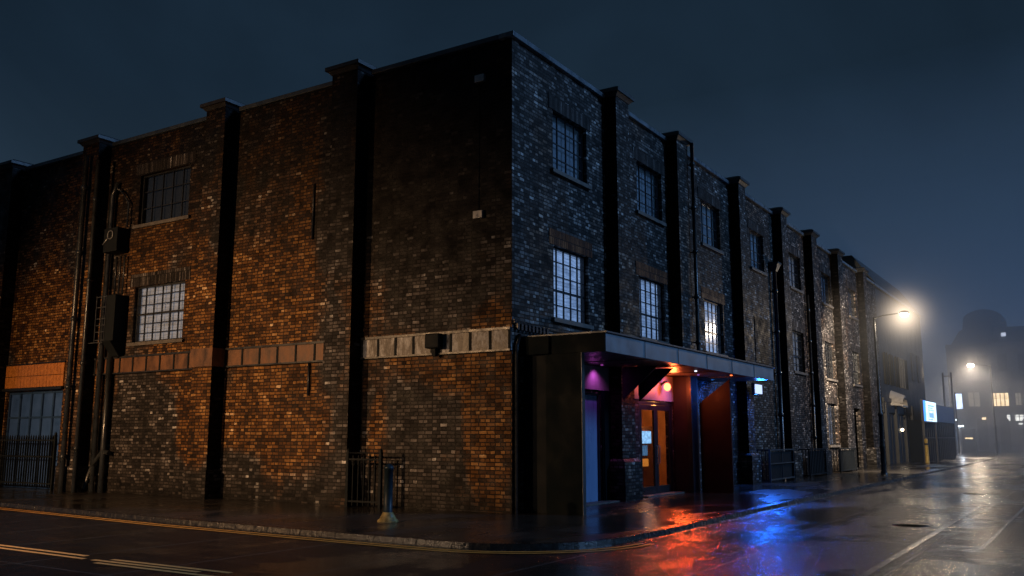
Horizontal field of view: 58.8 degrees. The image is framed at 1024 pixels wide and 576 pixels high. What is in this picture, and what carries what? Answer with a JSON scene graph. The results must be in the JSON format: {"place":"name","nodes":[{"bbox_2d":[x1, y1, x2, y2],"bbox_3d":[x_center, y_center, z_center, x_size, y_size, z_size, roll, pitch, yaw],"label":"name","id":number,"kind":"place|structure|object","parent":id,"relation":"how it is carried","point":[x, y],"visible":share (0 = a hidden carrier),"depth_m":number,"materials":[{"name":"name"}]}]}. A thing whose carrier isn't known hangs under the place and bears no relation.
{"place":"outdoors","nodes":[
{"label":"outdoors","id":0,"kind":"place"},
{"bbox_2d":[0,456,992,542],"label":"pavement","id":1,"kind":"structure","parent":0,"point":[606,520],"depth_m":19.94,"materials":[{"name":"grey concrete"}]},
{"bbox_2d":[0,432,57,490],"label":"spear railing","id":2,"kind":"object","parent":1,"relation":"on","point":[51,461],"visible":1,"depth_m":28.54,"materials":[{"name":"black metal"}]},
{"bbox_2d":[345,448,382,508],"bbox_3d":[-3.435,4.401,21.071,1.080,1.360,0.080,-6,-11,32],"label":"scroll railing","id":3,"kind":"object","parent":1,"relation":"on","point":[380,474],"visible":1,"depth_m":21.06,"materials":[{"name":"black metal"}]},
{"bbox_2d":[377,464,398,522],"bbox_3d":[-2.398,3.967,17.632,0.420,1.100,0.420,-6,-11,32],"label":"bollard","id":4,"kind":"object","parent":1,"relation":"on","point":[387,516],"visible":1,"depth_m":17.55,"materials":[{"name":"black metal"}]},
{"bbox_2d":[0,30,885,514],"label":"brick warehouse","id":5,"kind":"structure","parent":1,"relation":"on","point":[512,272],"depth_m":24.43,"materials":[{"name":"brick"}]},
{"bbox_2d":[2,390,62,488],"bbox_3d":[-15.519,4.913,29.539,3.250,3.100,0.090,-6,-11,32],"label":"service door","id":6,"kind":"structure","parent":5,"relation":"in","point":[34,413],"depth_m":29.66,"materials":[{"name":"blue paint"}]},
{"bbox_2d":[127,266,190,346],"bbox_3d":[-10.391,0.585,26.857,2.740,2.190,0.325,-6,-11,32],"label":"window","id":7,"kind":"structure","parent":5,"relation":"in","point":[160,318],"depth_m":26.97,"materials":[{"name":"glass"}]},
{"bbox_2d":[133,150,196,228],"bbox_3d":[-10.454,-2.921,27.475,2.790,2.070,0.325,-6,-11,32],"label":"window","id":8,"kind":"structure","parent":5,"relation":"in","point":[166,199],"depth_m":27.59,"materials":[{"name":"paint"}]},
{"bbox_2d":[548,92,591,190],"bbox_3d":[1.420,-3.676,23.199,0.325,2.010,2.230,-6,-11,32],"label":"window","id":9,"kind":"structure","parent":5,"relation":"in","point":[566,146],"depth_m":23.33,"materials":[{"name":"glass"}]},
{"bbox_2d":[549,228,593,329],"bbox_3d":[1.420,-0.173,22.622,0.325,2.270,2.230,-6,-11,32],"label":"window","id":10,"kind":"structure","parent":5,"relation":"in","point":[567,308],"depth_m":22.78,"materials":[{"name":"glass"}]},
{"bbox_2d":[585,391,620,505],"bbox_3d":[1.936,3.907,22.441,0.490,2.800,2.500,-6,-11,32],"label":"metal door","id":11,"kind":"structure","parent":5,"relation":"in","point":[593,448],"depth_m":23.04,"materials":[{"name":"black paint"}]},
{"bbox_2d":[633,146,666,226],"bbox_3d":[4.068,-2.997,27.320,0.325,2.010,2.260,-6,-11,32],"label":"window","id":12,"kind":"structure","parent":5,"relation":"in","point":[646,198],"depth_m":27.48,"materials":[{"name":"glass"}]},
{"bbox_2d":[635,261,669,343],"bbox_3d":[4.068,0.505,26.743,0.325,2.270,2.260,-6,-11,32],"label":"window","id":13,"kind":"structure","parent":5,"relation":"in","point":[649,318],"depth_m":26.95,"materials":[{"name":"glass"}]},
{"bbox_2d":[639,401,685,497],"bbox_3d":[4.256,4.584,25.999,0.450,2.620,2.900,-6,-11,32],"label":"double door","id":14,"kind":"structure","parent":5,"relation":"in","point":[657,490],"depth_m":26.15,"materials":[{"name":"black paint"}]},
{"bbox_2d":[697,186,723,254],"bbox_3d":[6.839,-2.287,31.632,0.325,2.010,2.310,-6,-11,32],"label":"window","id":15,"kind":"structure","parent":5,"relation":"in","point":[707,231],"depth_m":31.83,"materials":[{"name":"glass"}]},
{"bbox_2d":[701,286,727,356],"bbox_3d":[6.839,1.215,31.055,0.325,2.270,2.310,-6,-11,32],"label":"window","id":16,"kind":"structure","parent":5,"relation":"in","point":[710,313],"depth_m":31.28,"materials":[{"name":"glass"}]},
{"bbox_2d":[747,218,767,276],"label":"window","id":17,"kind":"structure","parent":5,"relation":"in","point":[754,254],"depth_m":36.19,"materials":[{"name":"glass"}]},
{"bbox_2d":[754,316,768,363],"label":"blocked window","id":18,"kind":"structure","parent":5,"relation":"in","point":[760,325],"depth_m":35.27,"materials":[{"name":"brick"}]},
{"bbox_2d":[788,243,803,293],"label":"window","id":19,"kind":"structure","parent":5,"relation":"in","point":[791,249],"depth_m":40.75,"materials":[{"name":"glass"}]},
{"bbox_2d":[792,321,807,375],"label":"window","id":20,"kind":"structure","parent":5,"relation":"in","point":[798,327],"depth_m":40.20,"materials":[{"name":"glass"}]},
{"bbox_2d":[819,263,833,308],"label":"window","id":21,"kind":"structure","parent":5,"relation":"in","point":[825,301],"depth_m":45.46,"materials":[{"name":"glass"}]},
{"bbox_2d":[823,333,837,381],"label":"window","id":22,"kind":"structure","parent":5,"relation":"in","point":[828,354],"depth_m":44.89,"materials":[{"name":"glass"}]},
{"bbox_2d":[826,395,840,446],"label":"window","id":23,"kind":"structure","parent":5,"relation":"in","point":[829,399],"depth_m":44.28,"materials":[{"name":"glass"}]},
{"bbox_2d":[846,280,858,320],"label":"window","id":24,"kind":"structure","parent":5,"relation":"in","point":[849,285],"depth_m":50.30,"materials":[{"name":"paint"}]},
{"bbox_2d":[850,343,862,387],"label":"window","id":25,"kind":"structure","parent":5,"relation":"in","point":[853,347],"depth_m":49.76,"materials":[{"name":"paint"}]},
{"bbox_2d":[756,449,794,482],"bbox_3d":[9.787,6.617,33.978,0.685,1.180,3.120,-6,-11,32],"label":"area railing","id":26,"kind":"object","parent":1,"relation":"on","point":[780,465],"visible":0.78,"depth_m":33.65,"materials":[{"name":"black metal"}]},
{"bbox_2d":[798,448,826,477],"bbox_3d":[12.572,7.345,38.309,0.685,1.150,2.720,-6,-11,32],"label":"area railing","id":27,"kind":"object","parent":1,"relation":"on","point":[817,463],"visible":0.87,"depth_m":37.95,"materials":[{"name":"black metal"}]},
{"bbox_2d":[828,448,856,472],"bbox_3d":[15.570,8.128,42.973,0.685,1.120,3.320,-6,-11,32],"label":"area railing","id":28,"kind":"object","parent":1,"relation":"on","point":[847,458],"visible":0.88,"depth_m":42.51,"materials":[{"name":"black metal"}]},
{"bbox_2d":[842,255,925,464],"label":"neighbour warehouse","id":29,"kind":"structure","parent":1,"relation":"on","point":[901,366],"depth_m":59.90,"materials":[{"name":"brick"}]},
{"bbox_2d":[883,352,888,384],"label":"window","id":30,"kind":"structure","parent":29,"relation":"in","point":[885,358],"depth_m":56.37,"materials":[{"name":"grey glass"}]},
{"bbox_2d":[889,354,894,385],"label":"window","id":31,"kind":"structure","parent":29,"relation":"in","point":[891,368],"depth_m":57.82,"materials":[{"name":"grey glass"}]},
{"bbox_2d":[889,415,896,463],"bbox_3d":[23.510,9.366,56.219,0.080,3.020,2.000,-6,-11,32],"label":"doorway","id":32,"kind":"structure","parent":29,"relation":"in","point":[891,417],"depth_m":56.43,"materials":[{"name":"black paint"}]},
{"bbox_2d":[894,356,899,387],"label":"window","id":33,"kind":"structure","parent":29,"relation":"in","point":[896,359],"depth_m":59.54,"materials":[{"name":"grey glass"}]},
{"bbox_2d":[898,358,902,387],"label":"window","id":34,"kind":"structure","parent":29,"relation":"in","point":[900,363],"depth_m":60.74,"materials":[{"name":"grey glass"}]},
{"bbox_2d":[899,416,905,462],"bbox_3d":[25.277,9.819,58.969,0.080,3.020,2.000,-6,-11,32],"label":"doorway","id":35,"kind":"structure","parent":29,"relation":"in","point":[901,421],"depth_m":59.16,"materials":[{"name":"black paint"}]},
{"bbox_2d":[901,359,905,388],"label":"window","id":36,"kind":"structure","parent":29,"relation":"in","point":[903,366],"depth_m":61.65,"materials":[{"name":"grey glass"}]},
{"bbox_2d":[904,360,908,389],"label":"window","id":37,"kind":"structure","parent":29,"relation":"in","point":[905,362],"depth_m":62.50,"materials":[{"name":"grey glass"}]},
{"bbox_2d":[910,353,915,381],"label":"window","id":38,"kind":"structure","parent":29,"relation":"in","point":[912,355],"depth_m":65.35,"materials":[{"name":"grey glass"}]},
{"bbox_2d":[916,355,920,382],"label":"window","id":39,"kind":"structure","parent":29,"relation":"in","point":[917,357],"depth_m":67.40,"materials":[{"name":"grey glass"}]},
{"bbox_2d":[873,310,908,474],"bbox_3d":[16.617,4.524,39.425,1.590,7.080,0.400,-6,-11,32],"label":"street lamp","id":40,"kind":"object","parent":1,"relation":"on","point":[903,313],"visible":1,"depth_m":39.55,"materials":[{"name":"metal"}]},
{"bbox_2d":[924,438,929,462],"bbox_3d":[26.846,10.516,58.806,0.280,1.550,0.280,-6,-11,32],"label":"marker post","id":41,"kind":"object","parent":1,"relation":"on","point":[926,444],"visible":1,"depth_m":58.73,"materials":[{"name":"yellow paint"}]},
{"bbox_2d":[920,399,938,461],"bbox_3d":[28.771,9.819,62.484,0.186,4.120,5.800,-6,-11,32],"label":"advert panel","id":42,"kind":"object","parent":1,"relation":"on","point":[928,412],"visible":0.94,"depth_m":62.15,"materials":[{"name":"black paint"}]},
{"bbox_2d":[908,405,956,461],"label":"site hoarding","id":43,"kind":"object","parent":1,"relation":"on","point":[946,434],"visible":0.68,"depth_m":65.39,"materials":[{"name":"black paint"}]},
{"bbox_2d":[0,451,1023,575],"bbox_3d":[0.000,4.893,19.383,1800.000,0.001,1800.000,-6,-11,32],"label":"ground","id":44,"kind":"structure","parent":0,"point":[858,544],"depth_m":13.95,"materials":[{"name":"black asphalt"}]},
{"bbox_2d":[0,544,232,575],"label":"road marking","id":45,"kind":"object","parent":44,"relation":"on","point":[121,562],"visible":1,"depth_m":12.15,"materials":[{"name":"white paint"}]},
{"bbox_2d":[4,508,643,551],"bbox_3d":[-16.992,5.942,25.823,44.474,0.001,2.486,-6,-11,34],"label":"yellow line","id":46,"kind":"object","parent":44,"relation":"on","point":[340,540],"visible":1,"depth_m":14.79,"materials":[{"name":"paint"}]},
{"bbox_2d":[1,509,652,553],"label":"yellow line","id":47,"kind":"object","parent":44,"relation":"on","point":[340,542],"visible":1,"depth_m":14.65,"materials":[{"name":"paint"}]},
{"bbox_2d":[0,456,995,549],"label":"kerb","id":48,"kind":"structure","parent":44,"relation":"on","point":[541,545],"depth_m":16.50,"materials":[{"name":"concrete"}]},
{"bbox_2d":[0,458,997,550],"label":"gutter","id":49,"kind":"object","parent":44,"relation":"on","point":[687,530],"visible":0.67,"depth_m":16.78,"materials":[{"name":"stone"}]},
{"bbox_2d":[719,495,1023,575],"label":"road marking","id":50,"kind":"object","parent":44,"relation":"on","point":[904,551],"visible":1,"depth_m":15.30,"materials":[{"name":"white paint"}]},
{"bbox_2d":[892,524,929,526],"bbox_3d":[7.726,4.594,17.587,0.680,0.006,0.680,-6,-11,32],"label":"manhole cover","id":51,"kind":"object","parent":44,"relation":"on","point":[911,525],"visible":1,"depth_m":17.54,"materials":[{"name":"metal"}]},
{"bbox_2d":[942,372,957,454],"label":"twin mast","id":52,"kind":"object","parent":44,"relation":"on","point":[951,381],"visible":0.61,"depth_m":87.32,"materials":[{"name":"grey metal"}]},
{"bbox_2d":[954,392,963,454],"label":"illuminated sign","id":53,"kind":"object","parent":44,"relation":"on","point":[958,401],"visible":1,"depth_m":87.09,"materials":[{"name":"white plastic"}]},
{"bbox_2d":[958,425,963,453],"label":"lamp post","id":54,"kind":"object","parent":44,"relation":"on","point":[959,436],"visible":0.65,"depth_m":93.57,"materials":[{"name":"grey metal"}]},
{"bbox_2d":[960,429,977,452],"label":"kiosk","id":55,"kind":"object","parent":44,"relation":"on","point":[969,440],"visible":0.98,"depth_m":103.77,"materials":[{"name":"black paint"}]},
{"bbox_2d":[951,309,1007,344],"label":"rounded rooftop block","id":56,"kind":"structure","parent":44,"relation":"on","point":[979,325],"depth_m":130.46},
{"bbox_2d":[967,364,998,453],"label":"street lamp","id":57,"kind":"object","parent":44,"relation":"on","point":[995,427],"visible":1,"depth_m":89.63,"materials":[{"name":"metal"}]},
{"bbox_2d":[945,326,1023,450],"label":"stone terrace","id":58,"kind":"structure","parent":44,"relation":"on","point":[1003,357],"depth_m":117.45,"materials":[{"name":"stone"}]},
{"bbox_2d":[958,356,967,372],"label":"window","id":59,"kind":"structure","parent":58,"relation":"in","point":[962,360],"depth_m":119.57,"materials":[{"name":"grey glass"}]},
{"bbox_2d":[967,392,980,406],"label":"window","id":60,"kind":"structure","parent":58,"relation":"in","point":[974,399],"depth_m":118.29,"materials":[{"name":"black paint"}]},
{"bbox_2d":[977,355,987,371],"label":"window","id":61,"kind":"structure","parent":58,"relation":"in","point":[977,355],"depth_m":118.52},
{"bbox_2d":[991,393,1009,405],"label":"window","id":62,"kind":"structure","parent":58,"relation":"in","point":[1000,399],"depth_m":116.63,"materials":[{"name":"yellow glass"}]},
{"bbox_2d":[997,354,1007,371],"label":"window","id":63,"kind":"structure","parent":58,"relation":"in","point":[999,354],"depth_m":117.20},
{"bbox_2d":[1006,415,1023,420],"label":"window","id":64,"kind":"structure","parent":58,"relation":"in","point":[1017,417],"depth_m":115.35,"materials":[{"name":"white glass"}]},
{"bbox_2d":[1014,393,1021,404],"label":"window","id":65,"kind":"structure","parent":58,"relation":"in","point":[1018,397],"depth_m":115.61,"materials":[{"name":"grey glass"}]},
{"bbox_2d":[1018,355,1023,369],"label":"window","id":66,"kind":"structure","parent":58,"relation":"in","point":[1020,357],"depth_m":115.99,"materials":[{"name":"grey glass"}]},
{"bbox_2d":[0,0,1023,406],"label":"sky","id":67,"kind":"structure","parent":0,"point":[891,131],"materials":[{"name":"blue"}]}
]}

